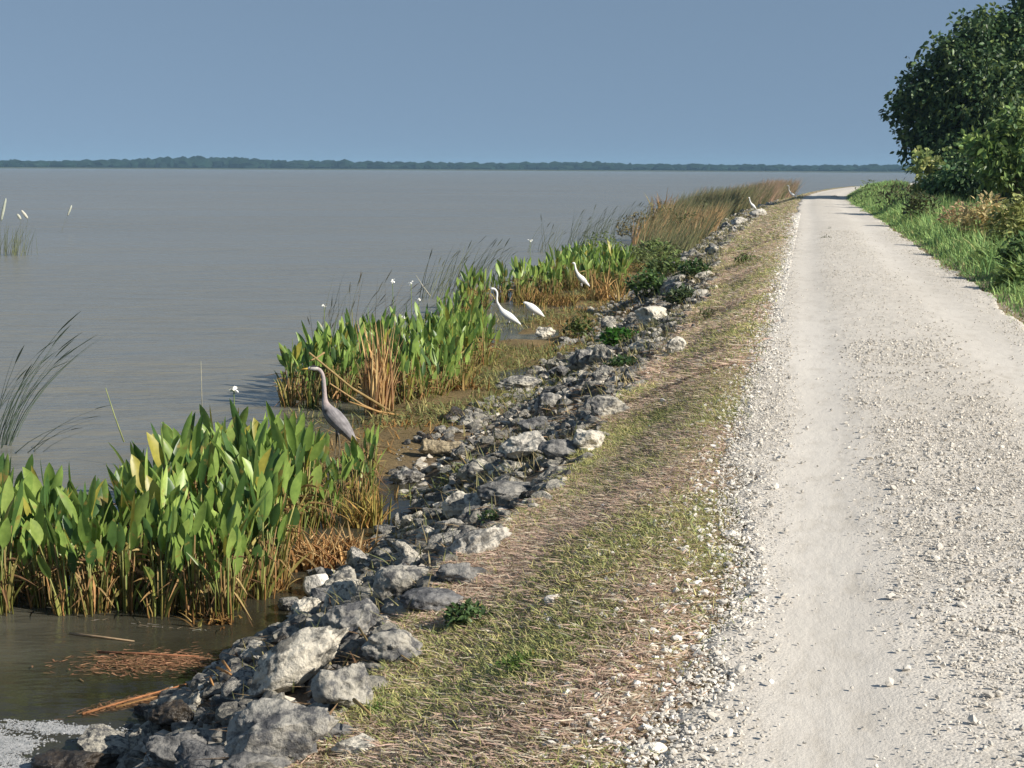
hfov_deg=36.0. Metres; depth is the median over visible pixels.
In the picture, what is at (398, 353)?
marsh plant
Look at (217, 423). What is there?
marsh plant
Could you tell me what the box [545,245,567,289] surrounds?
marsh plant
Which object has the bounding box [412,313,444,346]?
marsh plant
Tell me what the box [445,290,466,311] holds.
marsh plant
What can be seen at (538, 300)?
dead plant
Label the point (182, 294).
water
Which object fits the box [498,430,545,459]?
rock
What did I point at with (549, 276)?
marsh plant
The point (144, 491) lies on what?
marsh plant
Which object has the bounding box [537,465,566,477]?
rock
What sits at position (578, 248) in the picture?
marsh plant
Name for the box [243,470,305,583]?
marsh plant
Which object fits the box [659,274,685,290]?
rock
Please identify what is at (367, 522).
dead plant
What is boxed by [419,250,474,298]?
reed tuft
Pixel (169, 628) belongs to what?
reed debris
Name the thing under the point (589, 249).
marsh plant
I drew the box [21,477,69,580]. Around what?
marsh plant
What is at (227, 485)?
marsh plant
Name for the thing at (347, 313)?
marsh plant
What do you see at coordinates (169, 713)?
rock
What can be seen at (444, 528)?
rock
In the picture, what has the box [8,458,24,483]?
marsh plant
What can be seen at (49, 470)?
marsh plant
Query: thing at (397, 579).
rock
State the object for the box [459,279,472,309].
marsh plant
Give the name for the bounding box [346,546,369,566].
rock
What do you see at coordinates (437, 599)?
rock
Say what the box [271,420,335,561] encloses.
marsh plant
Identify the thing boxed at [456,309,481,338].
marsh plant
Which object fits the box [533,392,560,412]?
rock
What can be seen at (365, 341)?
marsh plant
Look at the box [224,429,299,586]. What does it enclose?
marsh plant
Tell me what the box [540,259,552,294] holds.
marsh plant
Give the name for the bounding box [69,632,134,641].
floating stem
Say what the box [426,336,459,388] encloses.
marsh plant
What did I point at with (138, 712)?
rock
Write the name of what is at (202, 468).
marsh plant
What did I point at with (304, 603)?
rock
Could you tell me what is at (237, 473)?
marsh plant
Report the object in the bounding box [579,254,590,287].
marsh plant
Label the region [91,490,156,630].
marsh plant
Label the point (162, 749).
rock
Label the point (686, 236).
reed bed
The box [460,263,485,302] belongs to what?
marsh plant
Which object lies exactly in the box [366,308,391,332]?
marsh plant
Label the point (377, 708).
weed
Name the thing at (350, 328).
marsh plant
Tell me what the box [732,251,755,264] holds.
weed
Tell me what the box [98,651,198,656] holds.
floating stem
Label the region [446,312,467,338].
marsh plant
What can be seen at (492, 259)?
reed tuft
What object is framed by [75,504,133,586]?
marsh plant
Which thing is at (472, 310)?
marsh plant
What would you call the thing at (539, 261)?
marsh plant
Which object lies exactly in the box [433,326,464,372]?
marsh plant
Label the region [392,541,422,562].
rock
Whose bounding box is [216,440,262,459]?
marsh plant
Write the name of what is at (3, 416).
reed tuft
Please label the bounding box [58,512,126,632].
marsh plant
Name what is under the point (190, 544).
marsh plant
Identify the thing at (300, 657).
rock
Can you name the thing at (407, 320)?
marsh plant
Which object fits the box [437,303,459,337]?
marsh plant
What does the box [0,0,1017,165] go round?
sky
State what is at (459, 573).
rock
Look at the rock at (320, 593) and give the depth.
9.97 m
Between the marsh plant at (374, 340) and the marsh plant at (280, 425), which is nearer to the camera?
the marsh plant at (280, 425)
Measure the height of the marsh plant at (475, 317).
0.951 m
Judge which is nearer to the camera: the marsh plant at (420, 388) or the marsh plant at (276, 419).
the marsh plant at (276, 419)
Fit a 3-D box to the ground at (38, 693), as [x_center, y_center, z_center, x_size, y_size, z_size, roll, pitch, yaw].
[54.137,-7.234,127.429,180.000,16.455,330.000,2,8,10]
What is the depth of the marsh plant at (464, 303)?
32.18 m
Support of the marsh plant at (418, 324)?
in the water
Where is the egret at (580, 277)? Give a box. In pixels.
[569,262,589,288]
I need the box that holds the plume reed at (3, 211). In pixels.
[0,199,5,244]
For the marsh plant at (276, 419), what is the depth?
14.45 m
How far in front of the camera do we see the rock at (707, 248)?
43.66 m
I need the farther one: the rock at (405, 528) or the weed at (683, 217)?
the weed at (683, 217)
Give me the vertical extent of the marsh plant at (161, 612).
1.012 m
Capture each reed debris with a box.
[20,642,218,683]
[54,684,179,723]
[91,618,232,638]
[189,627,226,635]
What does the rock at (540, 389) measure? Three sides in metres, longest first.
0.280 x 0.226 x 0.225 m
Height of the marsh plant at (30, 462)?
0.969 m
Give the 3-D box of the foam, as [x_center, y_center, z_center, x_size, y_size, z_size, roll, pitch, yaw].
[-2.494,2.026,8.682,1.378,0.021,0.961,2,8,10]
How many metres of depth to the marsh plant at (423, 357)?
22.40 m
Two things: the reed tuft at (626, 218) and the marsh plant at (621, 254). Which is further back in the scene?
the reed tuft at (626, 218)
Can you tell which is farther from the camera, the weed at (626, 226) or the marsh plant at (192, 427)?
the weed at (626, 226)
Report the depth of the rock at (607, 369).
18.00 m
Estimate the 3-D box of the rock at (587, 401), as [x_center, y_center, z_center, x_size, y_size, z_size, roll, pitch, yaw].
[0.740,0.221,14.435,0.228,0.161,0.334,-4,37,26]
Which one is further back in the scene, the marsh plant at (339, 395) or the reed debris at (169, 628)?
the marsh plant at (339, 395)
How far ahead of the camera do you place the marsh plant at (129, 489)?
12.06 m
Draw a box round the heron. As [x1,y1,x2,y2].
[299,365,356,460]
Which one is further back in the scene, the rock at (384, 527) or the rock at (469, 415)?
the rock at (469, 415)
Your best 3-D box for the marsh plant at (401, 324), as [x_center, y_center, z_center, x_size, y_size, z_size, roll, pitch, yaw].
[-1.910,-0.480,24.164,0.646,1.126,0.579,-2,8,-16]
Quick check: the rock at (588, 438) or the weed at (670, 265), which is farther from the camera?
the weed at (670, 265)
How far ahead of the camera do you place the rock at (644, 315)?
25.16 m
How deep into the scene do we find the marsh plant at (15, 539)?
12.03 m
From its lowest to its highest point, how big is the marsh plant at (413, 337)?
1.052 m
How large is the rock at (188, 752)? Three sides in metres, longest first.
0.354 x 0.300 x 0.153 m
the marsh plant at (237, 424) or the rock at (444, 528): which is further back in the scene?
the marsh plant at (237, 424)
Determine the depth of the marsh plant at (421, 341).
23.20 m
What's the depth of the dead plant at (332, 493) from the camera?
15.40 m
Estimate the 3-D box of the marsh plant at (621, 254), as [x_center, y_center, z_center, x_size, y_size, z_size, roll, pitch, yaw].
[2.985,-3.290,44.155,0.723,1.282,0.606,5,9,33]
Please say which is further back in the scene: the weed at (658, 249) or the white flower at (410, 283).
the weed at (658, 249)
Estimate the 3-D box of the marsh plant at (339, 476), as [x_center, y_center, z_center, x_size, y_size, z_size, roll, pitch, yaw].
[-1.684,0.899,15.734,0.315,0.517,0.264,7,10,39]
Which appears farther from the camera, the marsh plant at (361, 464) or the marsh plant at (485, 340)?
the marsh plant at (485, 340)
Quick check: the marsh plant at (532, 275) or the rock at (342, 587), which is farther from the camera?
the marsh plant at (532, 275)
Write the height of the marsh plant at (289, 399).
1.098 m
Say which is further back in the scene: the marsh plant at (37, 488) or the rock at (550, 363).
the rock at (550, 363)
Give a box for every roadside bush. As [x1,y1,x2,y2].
[850,180,887,202]
[875,179,914,210]
[900,190,942,223]
[934,199,972,230]
[953,190,1013,237]
[969,243,1006,266]
[980,193,1023,244]
[988,254,1023,291]
[994,228,1023,267]
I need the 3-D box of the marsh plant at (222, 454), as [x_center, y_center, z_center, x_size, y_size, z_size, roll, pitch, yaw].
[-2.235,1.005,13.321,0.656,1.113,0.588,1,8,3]
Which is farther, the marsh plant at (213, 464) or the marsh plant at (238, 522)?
the marsh plant at (213, 464)
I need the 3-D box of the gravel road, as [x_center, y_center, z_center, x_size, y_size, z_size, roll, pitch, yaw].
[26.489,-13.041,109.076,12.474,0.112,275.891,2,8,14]
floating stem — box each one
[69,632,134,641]
[82,684,186,714]
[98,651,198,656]
[115,695,158,707]
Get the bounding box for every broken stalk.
[105,388,124,441]
[201,372,201,403]
[309,352,390,411]
[329,383,385,415]
[349,401,401,415]
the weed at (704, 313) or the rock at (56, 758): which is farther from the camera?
the weed at (704, 313)
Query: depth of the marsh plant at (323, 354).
22.52 m
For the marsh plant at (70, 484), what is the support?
in the water
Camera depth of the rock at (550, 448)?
12.09 m
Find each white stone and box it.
[543,594,561,605]
[642,742,667,757]
[721,530,738,539]
[725,545,738,553]
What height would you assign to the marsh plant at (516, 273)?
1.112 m
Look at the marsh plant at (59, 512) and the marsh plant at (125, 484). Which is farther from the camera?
the marsh plant at (125, 484)
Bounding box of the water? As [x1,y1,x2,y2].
[0,168,917,669]
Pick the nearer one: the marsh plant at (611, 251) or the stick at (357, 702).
the stick at (357, 702)
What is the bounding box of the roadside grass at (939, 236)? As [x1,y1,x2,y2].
[844,179,1023,328]
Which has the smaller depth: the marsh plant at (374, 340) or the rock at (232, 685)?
the rock at (232, 685)
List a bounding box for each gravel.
[441,212,800,767]
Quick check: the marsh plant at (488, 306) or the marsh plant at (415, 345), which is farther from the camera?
the marsh plant at (488, 306)
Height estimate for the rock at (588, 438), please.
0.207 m
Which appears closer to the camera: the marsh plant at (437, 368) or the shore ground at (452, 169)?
the marsh plant at (437, 368)
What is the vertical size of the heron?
1.136 m
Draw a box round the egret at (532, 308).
[522,302,543,320]
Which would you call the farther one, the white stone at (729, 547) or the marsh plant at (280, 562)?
the marsh plant at (280, 562)
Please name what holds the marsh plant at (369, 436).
in the water
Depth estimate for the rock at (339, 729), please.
5.93 m
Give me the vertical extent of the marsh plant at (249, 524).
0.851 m
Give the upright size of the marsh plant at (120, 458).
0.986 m
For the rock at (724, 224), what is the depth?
69.01 m
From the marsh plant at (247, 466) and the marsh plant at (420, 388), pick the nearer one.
the marsh plant at (247, 466)
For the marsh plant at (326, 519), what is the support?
in the water
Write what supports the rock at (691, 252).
on the ground at (38, 693)
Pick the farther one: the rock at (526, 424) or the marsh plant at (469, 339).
the marsh plant at (469, 339)
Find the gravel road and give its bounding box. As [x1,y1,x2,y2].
[661,183,1023,767]
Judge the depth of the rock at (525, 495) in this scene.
10.36 m
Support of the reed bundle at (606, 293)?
on the water
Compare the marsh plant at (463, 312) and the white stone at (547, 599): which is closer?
the white stone at (547, 599)
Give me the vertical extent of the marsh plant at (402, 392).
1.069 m
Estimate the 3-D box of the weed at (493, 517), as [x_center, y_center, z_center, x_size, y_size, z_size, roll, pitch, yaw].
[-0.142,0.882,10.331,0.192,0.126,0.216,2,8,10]
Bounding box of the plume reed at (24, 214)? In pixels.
[21,210,27,254]
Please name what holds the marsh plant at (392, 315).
in the water
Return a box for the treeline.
[0,155,914,171]
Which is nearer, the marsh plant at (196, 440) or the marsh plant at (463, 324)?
the marsh plant at (196, 440)
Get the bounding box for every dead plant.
[175,605,243,632]
[256,573,299,597]
[287,520,382,577]
[312,479,342,501]
[337,485,397,532]
[360,418,437,428]
[449,373,492,390]
[507,285,583,307]
[642,189,688,213]
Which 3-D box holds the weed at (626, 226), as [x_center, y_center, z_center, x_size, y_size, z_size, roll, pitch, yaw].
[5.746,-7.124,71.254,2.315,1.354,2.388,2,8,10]
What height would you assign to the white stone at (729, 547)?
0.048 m
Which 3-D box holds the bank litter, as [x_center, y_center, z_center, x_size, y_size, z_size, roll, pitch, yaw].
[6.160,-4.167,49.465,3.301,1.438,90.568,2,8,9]
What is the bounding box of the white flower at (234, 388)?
[229,386,238,404]
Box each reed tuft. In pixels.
[0,225,36,255]
[0,311,100,448]
[0,336,96,437]
[15,405,110,453]
[307,301,345,354]
[322,272,386,332]
[348,270,430,332]
[358,273,418,319]
[396,287,444,316]
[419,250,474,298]
[437,237,509,291]
[459,238,517,282]
[528,222,584,252]
[559,210,610,245]
[585,205,622,238]
[607,202,644,233]
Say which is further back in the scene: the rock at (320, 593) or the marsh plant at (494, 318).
the marsh plant at (494, 318)
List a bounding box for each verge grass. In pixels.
[284,361,764,767]
[582,237,791,407]
[719,186,854,255]
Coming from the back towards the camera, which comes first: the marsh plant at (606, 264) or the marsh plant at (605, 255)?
the marsh plant at (605, 255)
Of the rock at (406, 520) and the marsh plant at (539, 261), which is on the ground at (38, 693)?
the rock at (406, 520)
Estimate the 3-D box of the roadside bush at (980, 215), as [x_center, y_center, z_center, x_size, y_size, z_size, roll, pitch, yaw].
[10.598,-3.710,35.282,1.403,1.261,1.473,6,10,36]
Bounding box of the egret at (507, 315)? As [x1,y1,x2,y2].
[486,287,520,331]
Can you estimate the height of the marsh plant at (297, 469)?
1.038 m
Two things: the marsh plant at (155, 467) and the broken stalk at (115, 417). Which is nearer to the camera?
the marsh plant at (155, 467)
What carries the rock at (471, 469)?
on the ground at (38, 693)
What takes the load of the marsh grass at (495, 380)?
on the ground at (38, 693)
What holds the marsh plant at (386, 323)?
in the water
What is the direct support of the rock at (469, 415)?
on the ground at (38, 693)
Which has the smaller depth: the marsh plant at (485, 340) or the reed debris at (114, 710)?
the reed debris at (114, 710)
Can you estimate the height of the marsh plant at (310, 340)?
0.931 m
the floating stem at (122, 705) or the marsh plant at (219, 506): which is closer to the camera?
the floating stem at (122, 705)
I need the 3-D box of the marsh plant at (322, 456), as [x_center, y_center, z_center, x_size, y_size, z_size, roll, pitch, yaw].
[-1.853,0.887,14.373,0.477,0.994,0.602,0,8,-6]
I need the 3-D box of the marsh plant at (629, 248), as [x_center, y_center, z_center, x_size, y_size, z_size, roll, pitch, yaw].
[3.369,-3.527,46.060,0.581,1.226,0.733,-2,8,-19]
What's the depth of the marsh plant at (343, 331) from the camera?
23.56 m
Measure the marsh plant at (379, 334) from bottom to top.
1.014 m
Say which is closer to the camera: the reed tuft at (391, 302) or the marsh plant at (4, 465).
the marsh plant at (4, 465)
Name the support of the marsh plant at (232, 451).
in the water
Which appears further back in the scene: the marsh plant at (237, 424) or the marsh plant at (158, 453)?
the marsh plant at (237, 424)
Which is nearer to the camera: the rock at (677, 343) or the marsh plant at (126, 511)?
the marsh plant at (126, 511)
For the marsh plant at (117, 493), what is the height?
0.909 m
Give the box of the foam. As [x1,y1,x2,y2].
[0,719,132,767]
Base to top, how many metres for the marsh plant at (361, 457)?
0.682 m
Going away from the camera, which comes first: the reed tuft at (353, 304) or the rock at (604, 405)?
the rock at (604, 405)
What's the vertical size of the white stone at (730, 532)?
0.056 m
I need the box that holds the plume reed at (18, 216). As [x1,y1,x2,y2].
[17,214,20,254]
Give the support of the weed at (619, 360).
on the ground at (38, 693)
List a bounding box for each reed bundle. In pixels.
[353,321,404,415]
[575,266,635,302]
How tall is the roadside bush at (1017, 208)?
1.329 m
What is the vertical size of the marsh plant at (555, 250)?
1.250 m
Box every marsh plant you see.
[0,452,8,487]
[0,467,32,568]
[0,473,16,569]
[0,476,35,615]
[0,500,73,608]
[0,518,33,604]
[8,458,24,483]
[13,484,54,584]
[14,454,33,487]
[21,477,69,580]
[22,465,65,573]
[23,459,57,525]
[26,487,72,596]
[30,494,101,615]
[41,498,141,624]
[46,465,77,541]
[54,475,116,598]
[55,484,106,537]
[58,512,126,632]
[61,464,77,497]
[69,512,142,611]
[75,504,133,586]
[87,462,140,552]
[89,475,143,575]
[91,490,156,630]
[103,442,136,492]
[106,450,171,557]
[113,463,145,523]
[113,506,147,568]
[114,483,176,596]
[120,450,157,493]
[120,468,188,602]
[121,464,170,490]
[125,465,197,614]
[125,497,193,633]
[130,428,197,509]
[131,433,163,469]
[141,488,219,554]
[145,501,222,632]
[148,499,202,621]
[149,467,202,555]
[151,412,191,467]
[157,496,205,605]
[158,425,208,491]
[166,413,210,439]
[169,483,221,601]
[172,443,226,501]
[173,413,202,438]
[174,437,208,503]
[183,421,224,501]
[185,436,238,512]
[186,500,262,637]
[190,473,256,613]
[191,420,256,478]
[195,490,269,616]
[198,501,269,625]
[199,404,222,432]
[201,448,229,511]
[202,417,244,463]
[202,422,238,460]
[202,471,236,529]
[206,439,282,516]
[207,475,245,513]
[210,398,270,453]
[210,495,256,588]
[213,488,226,542]
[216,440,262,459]
[218,501,273,604]
[221,420,282,496]
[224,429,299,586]
[224,442,283,584]
[232,412,283,450]
[233,409,281,446]
[238,406,248,423]
[241,482,310,599]
[242,443,311,555]
[242,477,289,613]
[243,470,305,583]
[246,443,311,498]
[260,401,308,473]
[264,340,313,407]
[266,434,308,517]
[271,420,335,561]
[274,339,303,396]
[280,412,315,467]
[281,444,313,560]
[284,412,335,540]
[286,344,320,400]
[292,338,327,409]
[295,337,326,396]
[296,320,329,378]
[300,326,341,389]
[301,428,334,533]
[305,330,341,396]
[305,426,331,482]
[306,335,335,362]
[309,472,344,536]
[317,320,338,354]
[322,330,364,402]
[322,455,361,525]
[325,316,356,359]
[325,455,352,494]
[326,331,347,382]
[327,347,364,398]
[337,312,364,383]
[338,332,369,394]
[339,320,357,338]
[340,442,367,492]
[342,439,379,509]
[346,308,363,362]
[348,329,372,387]
[349,412,386,478]
[354,437,386,503]
[357,314,378,365]
[363,314,389,335]
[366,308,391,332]
[367,326,396,367]
[367,328,389,383]
[371,316,407,354]
[381,305,399,330]
[385,323,424,401]
[387,338,416,390]
[387,338,419,404]
[390,307,411,341]
[393,328,425,368]
[399,305,427,341]
[407,352,444,399]
[408,330,428,390]
[409,302,437,329]
[409,326,438,366]
[410,317,433,359]
[410,321,436,339]
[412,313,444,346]
[414,335,457,393]
[418,338,434,385]
[420,324,454,365]
[423,308,436,325]
[424,344,458,395]
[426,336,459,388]
[427,310,456,350]
[430,308,449,329]
[433,286,453,315]
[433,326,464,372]
[434,346,464,390]
[436,290,461,315]
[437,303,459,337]
[439,321,456,362]
[442,322,472,381]
[442,332,481,386]
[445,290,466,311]
[445,326,474,361]
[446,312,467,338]
[451,265,477,308]
[455,319,483,376]
[456,289,468,312]
[456,307,497,362]
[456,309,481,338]
[456,310,481,363]
[456,312,481,343]
[457,314,481,373]
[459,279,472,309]
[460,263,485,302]
[460,272,481,300]
[463,298,496,347]
[467,294,479,323]
[468,315,494,355]
[474,288,486,315]
[474,307,505,365]
[477,270,497,307]
[479,309,494,345]
[480,277,493,308]
[484,300,493,314]
[486,263,513,302]
[494,260,515,299]
[506,264,527,301]
[511,255,530,289]
[511,257,533,300]
[524,263,539,290]
[525,265,540,299]
[527,260,548,296]
[537,258,550,285]
[537,262,551,294]
[538,255,549,277]
[539,260,564,297]
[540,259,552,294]
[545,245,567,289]
[550,259,566,293]
[551,248,567,269]
[553,248,567,267]
[561,247,580,288]
[562,252,576,290]
[569,241,583,254]
[570,240,588,255]
[573,260,585,288]
[574,253,601,289]
[576,250,591,282]
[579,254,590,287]
[581,244,590,255]
[582,252,605,285]
[583,251,603,278]
[585,253,602,287]
[586,241,600,252]
[596,248,616,273]
[598,258,614,288]
[601,250,609,280]
[602,244,627,283]
[603,240,619,263]
[604,256,614,276]
[609,255,628,288]
[609,257,629,291]
[611,244,629,277]
[611,258,631,286]
[619,243,635,276]
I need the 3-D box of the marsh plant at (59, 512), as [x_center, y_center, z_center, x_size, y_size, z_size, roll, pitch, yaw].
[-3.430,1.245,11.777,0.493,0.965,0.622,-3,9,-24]
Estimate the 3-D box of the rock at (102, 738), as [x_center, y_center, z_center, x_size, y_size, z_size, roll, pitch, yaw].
[-2.211,2.022,8.725,0.398,0.159,0.304,29,6,-16]
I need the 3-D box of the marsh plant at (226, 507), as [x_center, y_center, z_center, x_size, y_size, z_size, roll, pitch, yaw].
[-2.235,1.193,11.897,0.656,1.094,0.490,-1,8,-11]
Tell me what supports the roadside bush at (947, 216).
on the ground at (38, 693)
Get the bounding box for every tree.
[878,0,1023,203]
[953,102,1023,202]
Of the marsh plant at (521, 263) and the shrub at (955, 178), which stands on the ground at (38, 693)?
the shrub at (955, 178)
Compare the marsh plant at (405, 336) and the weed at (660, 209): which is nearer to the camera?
the marsh plant at (405, 336)
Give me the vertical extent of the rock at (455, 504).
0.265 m
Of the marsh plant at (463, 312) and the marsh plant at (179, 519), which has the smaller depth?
the marsh plant at (179, 519)
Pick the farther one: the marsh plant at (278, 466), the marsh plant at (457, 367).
the marsh plant at (457, 367)
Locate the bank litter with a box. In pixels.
[130,205,764,767]
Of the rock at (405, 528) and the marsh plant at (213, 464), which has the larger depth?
the marsh plant at (213, 464)
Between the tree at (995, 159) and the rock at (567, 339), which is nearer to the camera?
the rock at (567, 339)
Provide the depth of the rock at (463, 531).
9.10 m
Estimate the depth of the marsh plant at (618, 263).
42.61 m
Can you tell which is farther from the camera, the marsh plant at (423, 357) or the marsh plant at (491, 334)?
the marsh plant at (491, 334)
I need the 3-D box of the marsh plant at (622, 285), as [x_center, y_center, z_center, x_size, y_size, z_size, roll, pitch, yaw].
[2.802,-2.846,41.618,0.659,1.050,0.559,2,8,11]
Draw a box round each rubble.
[107,216,758,767]
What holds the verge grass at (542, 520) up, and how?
on the ground at (38, 693)
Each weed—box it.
[363,701,388,717]
[441,598,493,629]
[476,509,498,523]
[493,648,545,675]
[559,315,596,338]
[579,230,626,252]
[591,326,638,345]
[603,352,639,367]
[614,211,660,237]
[614,245,657,270]
[623,266,666,297]
[632,236,684,262]
[638,201,681,228]
[645,254,683,276]
[658,283,695,305]
[666,210,701,226]
[672,257,713,277]
[692,307,717,319]
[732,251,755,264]
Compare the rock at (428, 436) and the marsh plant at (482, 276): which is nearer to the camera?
the rock at (428, 436)
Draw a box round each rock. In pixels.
[30,748,119,767]
[75,723,129,755]
[128,721,160,749]
[132,703,152,719]
[137,760,160,767]
[143,731,207,767]
[147,699,193,725]
[174,739,228,767]
[188,690,207,706]
[201,696,239,724]
[218,751,291,767]
[221,666,257,698]
[223,698,338,763]
[243,626,349,697]
[269,635,285,644]
[278,597,298,613]
[291,596,320,617]
[303,573,328,596]
[306,567,333,576]
[310,585,330,603]
[311,663,373,710]
[317,723,353,743]
[321,598,379,643]
[323,578,362,609]
[324,565,356,585]
[331,733,378,758]
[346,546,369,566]
[361,627,422,663]
[373,524,396,533]
[373,565,430,601]
[389,467,424,485]
[392,512,404,525]
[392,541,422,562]
[398,587,463,613]
[399,524,413,538]
[400,511,421,528]
[414,526,433,540]
[418,438,461,455]
[422,433,435,439]
[428,530,460,546]
[432,518,463,534]
[436,562,487,585]
[441,490,481,519]
[444,406,467,422]
[446,526,512,557]
[453,528,469,541]
[458,458,494,482]
[460,413,473,419]
[476,480,531,502]
[495,375,542,391]
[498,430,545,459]
[498,460,525,472]
[516,416,547,431]
[519,490,535,501]
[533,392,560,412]
[534,387,542,396]
[535,327,555,336]
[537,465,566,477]
[538,439,580,458]
[539,427,556,434]
[541,386,556,393]
[544,359,558,368]
[548,365,569,377]
[558,336,577,343]
[568,349,592,370]
[573,429,604,451]
[577,370,587,378]
[578,410,591,420]
[583,395,600,406]
[589,344,617,364]
[590,396,629,416]
[591,365,614,378]
[600,316,617,330]
[624,364,642,371]
[629,339,653,350]
[630,379,645,385]
[634,306,666,327]
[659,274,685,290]
[665,281,681,292]
[665,336,686,355]
[681,249,695,256]
[692,289,707,297]
[693,271,712,279]
[705,243,718,252]
[708,245,717,253]
[720,222,730,229]
[730,217,748,224]
[749,208,766,216]
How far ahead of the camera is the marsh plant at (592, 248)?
46.80 m
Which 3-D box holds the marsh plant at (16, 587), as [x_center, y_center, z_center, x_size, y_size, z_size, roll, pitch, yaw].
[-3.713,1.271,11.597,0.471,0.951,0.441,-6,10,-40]
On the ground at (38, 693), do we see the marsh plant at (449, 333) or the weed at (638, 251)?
the weed at (638, 251)
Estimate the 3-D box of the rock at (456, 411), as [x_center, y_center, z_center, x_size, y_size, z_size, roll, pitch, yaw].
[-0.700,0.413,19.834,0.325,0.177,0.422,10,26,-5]
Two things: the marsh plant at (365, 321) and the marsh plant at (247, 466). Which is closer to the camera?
the marsh plant at (247, 466)
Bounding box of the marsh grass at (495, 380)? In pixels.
[267,247,691,502]
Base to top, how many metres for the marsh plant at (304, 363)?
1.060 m
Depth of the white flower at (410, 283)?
28.49 m
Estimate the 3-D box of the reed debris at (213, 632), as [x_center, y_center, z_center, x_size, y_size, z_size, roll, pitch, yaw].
[-2.103,1.724,10.989,0.309,0.036,0.122,2,8,10]
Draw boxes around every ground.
[0,167,923,172]
[0,185,1023,767]
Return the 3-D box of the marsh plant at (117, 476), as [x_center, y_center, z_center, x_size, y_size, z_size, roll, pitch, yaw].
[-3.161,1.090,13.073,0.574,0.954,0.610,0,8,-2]
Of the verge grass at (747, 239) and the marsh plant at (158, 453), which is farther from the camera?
the verge grass at (747, 239)
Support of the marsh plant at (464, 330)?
in the water
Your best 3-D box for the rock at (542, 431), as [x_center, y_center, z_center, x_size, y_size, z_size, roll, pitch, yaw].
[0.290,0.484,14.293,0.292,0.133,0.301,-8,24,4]
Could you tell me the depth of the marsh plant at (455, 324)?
24.84 m
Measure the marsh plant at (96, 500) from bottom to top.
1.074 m
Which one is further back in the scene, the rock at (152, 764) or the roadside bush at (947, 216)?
the roadside bush at (947, 216)
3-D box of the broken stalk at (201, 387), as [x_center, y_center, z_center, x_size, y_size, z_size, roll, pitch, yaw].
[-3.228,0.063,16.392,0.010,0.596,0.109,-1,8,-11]
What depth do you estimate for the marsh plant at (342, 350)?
23.18 m
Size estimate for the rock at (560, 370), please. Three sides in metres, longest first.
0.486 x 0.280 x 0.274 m
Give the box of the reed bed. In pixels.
[630,178,806,258]
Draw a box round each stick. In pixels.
[216,666,231,675]
[221,660,230,671]
[352,698,370,714]
[358,627,367,641]
[401,655,416,666]
[541,571,615,588]
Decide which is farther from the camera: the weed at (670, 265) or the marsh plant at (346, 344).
the weed at (670, 265)
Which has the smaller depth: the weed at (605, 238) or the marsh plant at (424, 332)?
the marsh plant at (424, 332)
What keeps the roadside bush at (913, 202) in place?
on the ground at (38, 693)
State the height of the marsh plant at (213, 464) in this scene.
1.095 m
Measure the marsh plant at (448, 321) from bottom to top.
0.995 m
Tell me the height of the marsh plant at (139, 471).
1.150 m
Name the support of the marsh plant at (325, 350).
in the water
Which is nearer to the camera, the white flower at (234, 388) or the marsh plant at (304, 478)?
the marsh plant at (304, 478)
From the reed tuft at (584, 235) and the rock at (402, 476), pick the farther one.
the reed tuft at (584, 235)
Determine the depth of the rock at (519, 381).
22.75 m
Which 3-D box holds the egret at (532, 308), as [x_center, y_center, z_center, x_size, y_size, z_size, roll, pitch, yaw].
[0.413,-1.460,32.546,0.523,0.489,0.158,-1,8,-9]
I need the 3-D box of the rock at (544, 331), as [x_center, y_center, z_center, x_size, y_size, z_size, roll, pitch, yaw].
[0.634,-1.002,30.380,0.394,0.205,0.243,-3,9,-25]
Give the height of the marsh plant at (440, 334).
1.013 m
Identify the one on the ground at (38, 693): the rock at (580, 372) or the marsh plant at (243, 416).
the rock at (580, 372)
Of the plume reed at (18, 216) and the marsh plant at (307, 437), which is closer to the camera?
the marsh plant at (307, 437)
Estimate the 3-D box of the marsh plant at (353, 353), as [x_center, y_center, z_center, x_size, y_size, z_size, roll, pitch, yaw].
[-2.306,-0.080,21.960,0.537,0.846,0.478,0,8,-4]
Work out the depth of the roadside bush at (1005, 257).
24.63 m
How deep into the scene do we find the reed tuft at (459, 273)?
41.48 m
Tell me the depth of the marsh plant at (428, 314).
26.73 m
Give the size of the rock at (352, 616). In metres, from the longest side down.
0.286 x 0.242 x 0.241 m
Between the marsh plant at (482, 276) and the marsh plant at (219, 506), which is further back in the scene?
the marsh plant at (482, 276)
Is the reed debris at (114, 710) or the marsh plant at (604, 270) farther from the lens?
the marsh plant at (604, 270)
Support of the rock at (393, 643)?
on the ground at (38, 693)
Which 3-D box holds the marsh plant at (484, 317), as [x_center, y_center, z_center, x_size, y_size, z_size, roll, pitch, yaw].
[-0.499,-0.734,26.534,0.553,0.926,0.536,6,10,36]
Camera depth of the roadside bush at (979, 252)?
27.64 m
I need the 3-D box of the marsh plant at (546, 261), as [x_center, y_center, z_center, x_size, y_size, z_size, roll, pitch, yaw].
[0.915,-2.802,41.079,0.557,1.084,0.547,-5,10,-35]
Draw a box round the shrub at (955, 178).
[914,156,997,205]
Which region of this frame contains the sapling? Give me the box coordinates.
[905,145,947,194]
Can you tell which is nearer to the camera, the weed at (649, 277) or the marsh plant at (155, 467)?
the marsh plant at (155, 467)
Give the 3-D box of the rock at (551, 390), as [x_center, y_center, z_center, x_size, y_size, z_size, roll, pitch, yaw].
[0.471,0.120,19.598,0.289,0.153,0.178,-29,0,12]
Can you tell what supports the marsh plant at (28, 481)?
in the water
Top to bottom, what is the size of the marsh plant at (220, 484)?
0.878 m
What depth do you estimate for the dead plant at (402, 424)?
19.57 m
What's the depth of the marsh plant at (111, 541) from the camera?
11.44 m
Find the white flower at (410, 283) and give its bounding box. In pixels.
[409,280,412,319]
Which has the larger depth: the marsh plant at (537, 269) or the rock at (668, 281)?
the marsh plant at (537, 269)

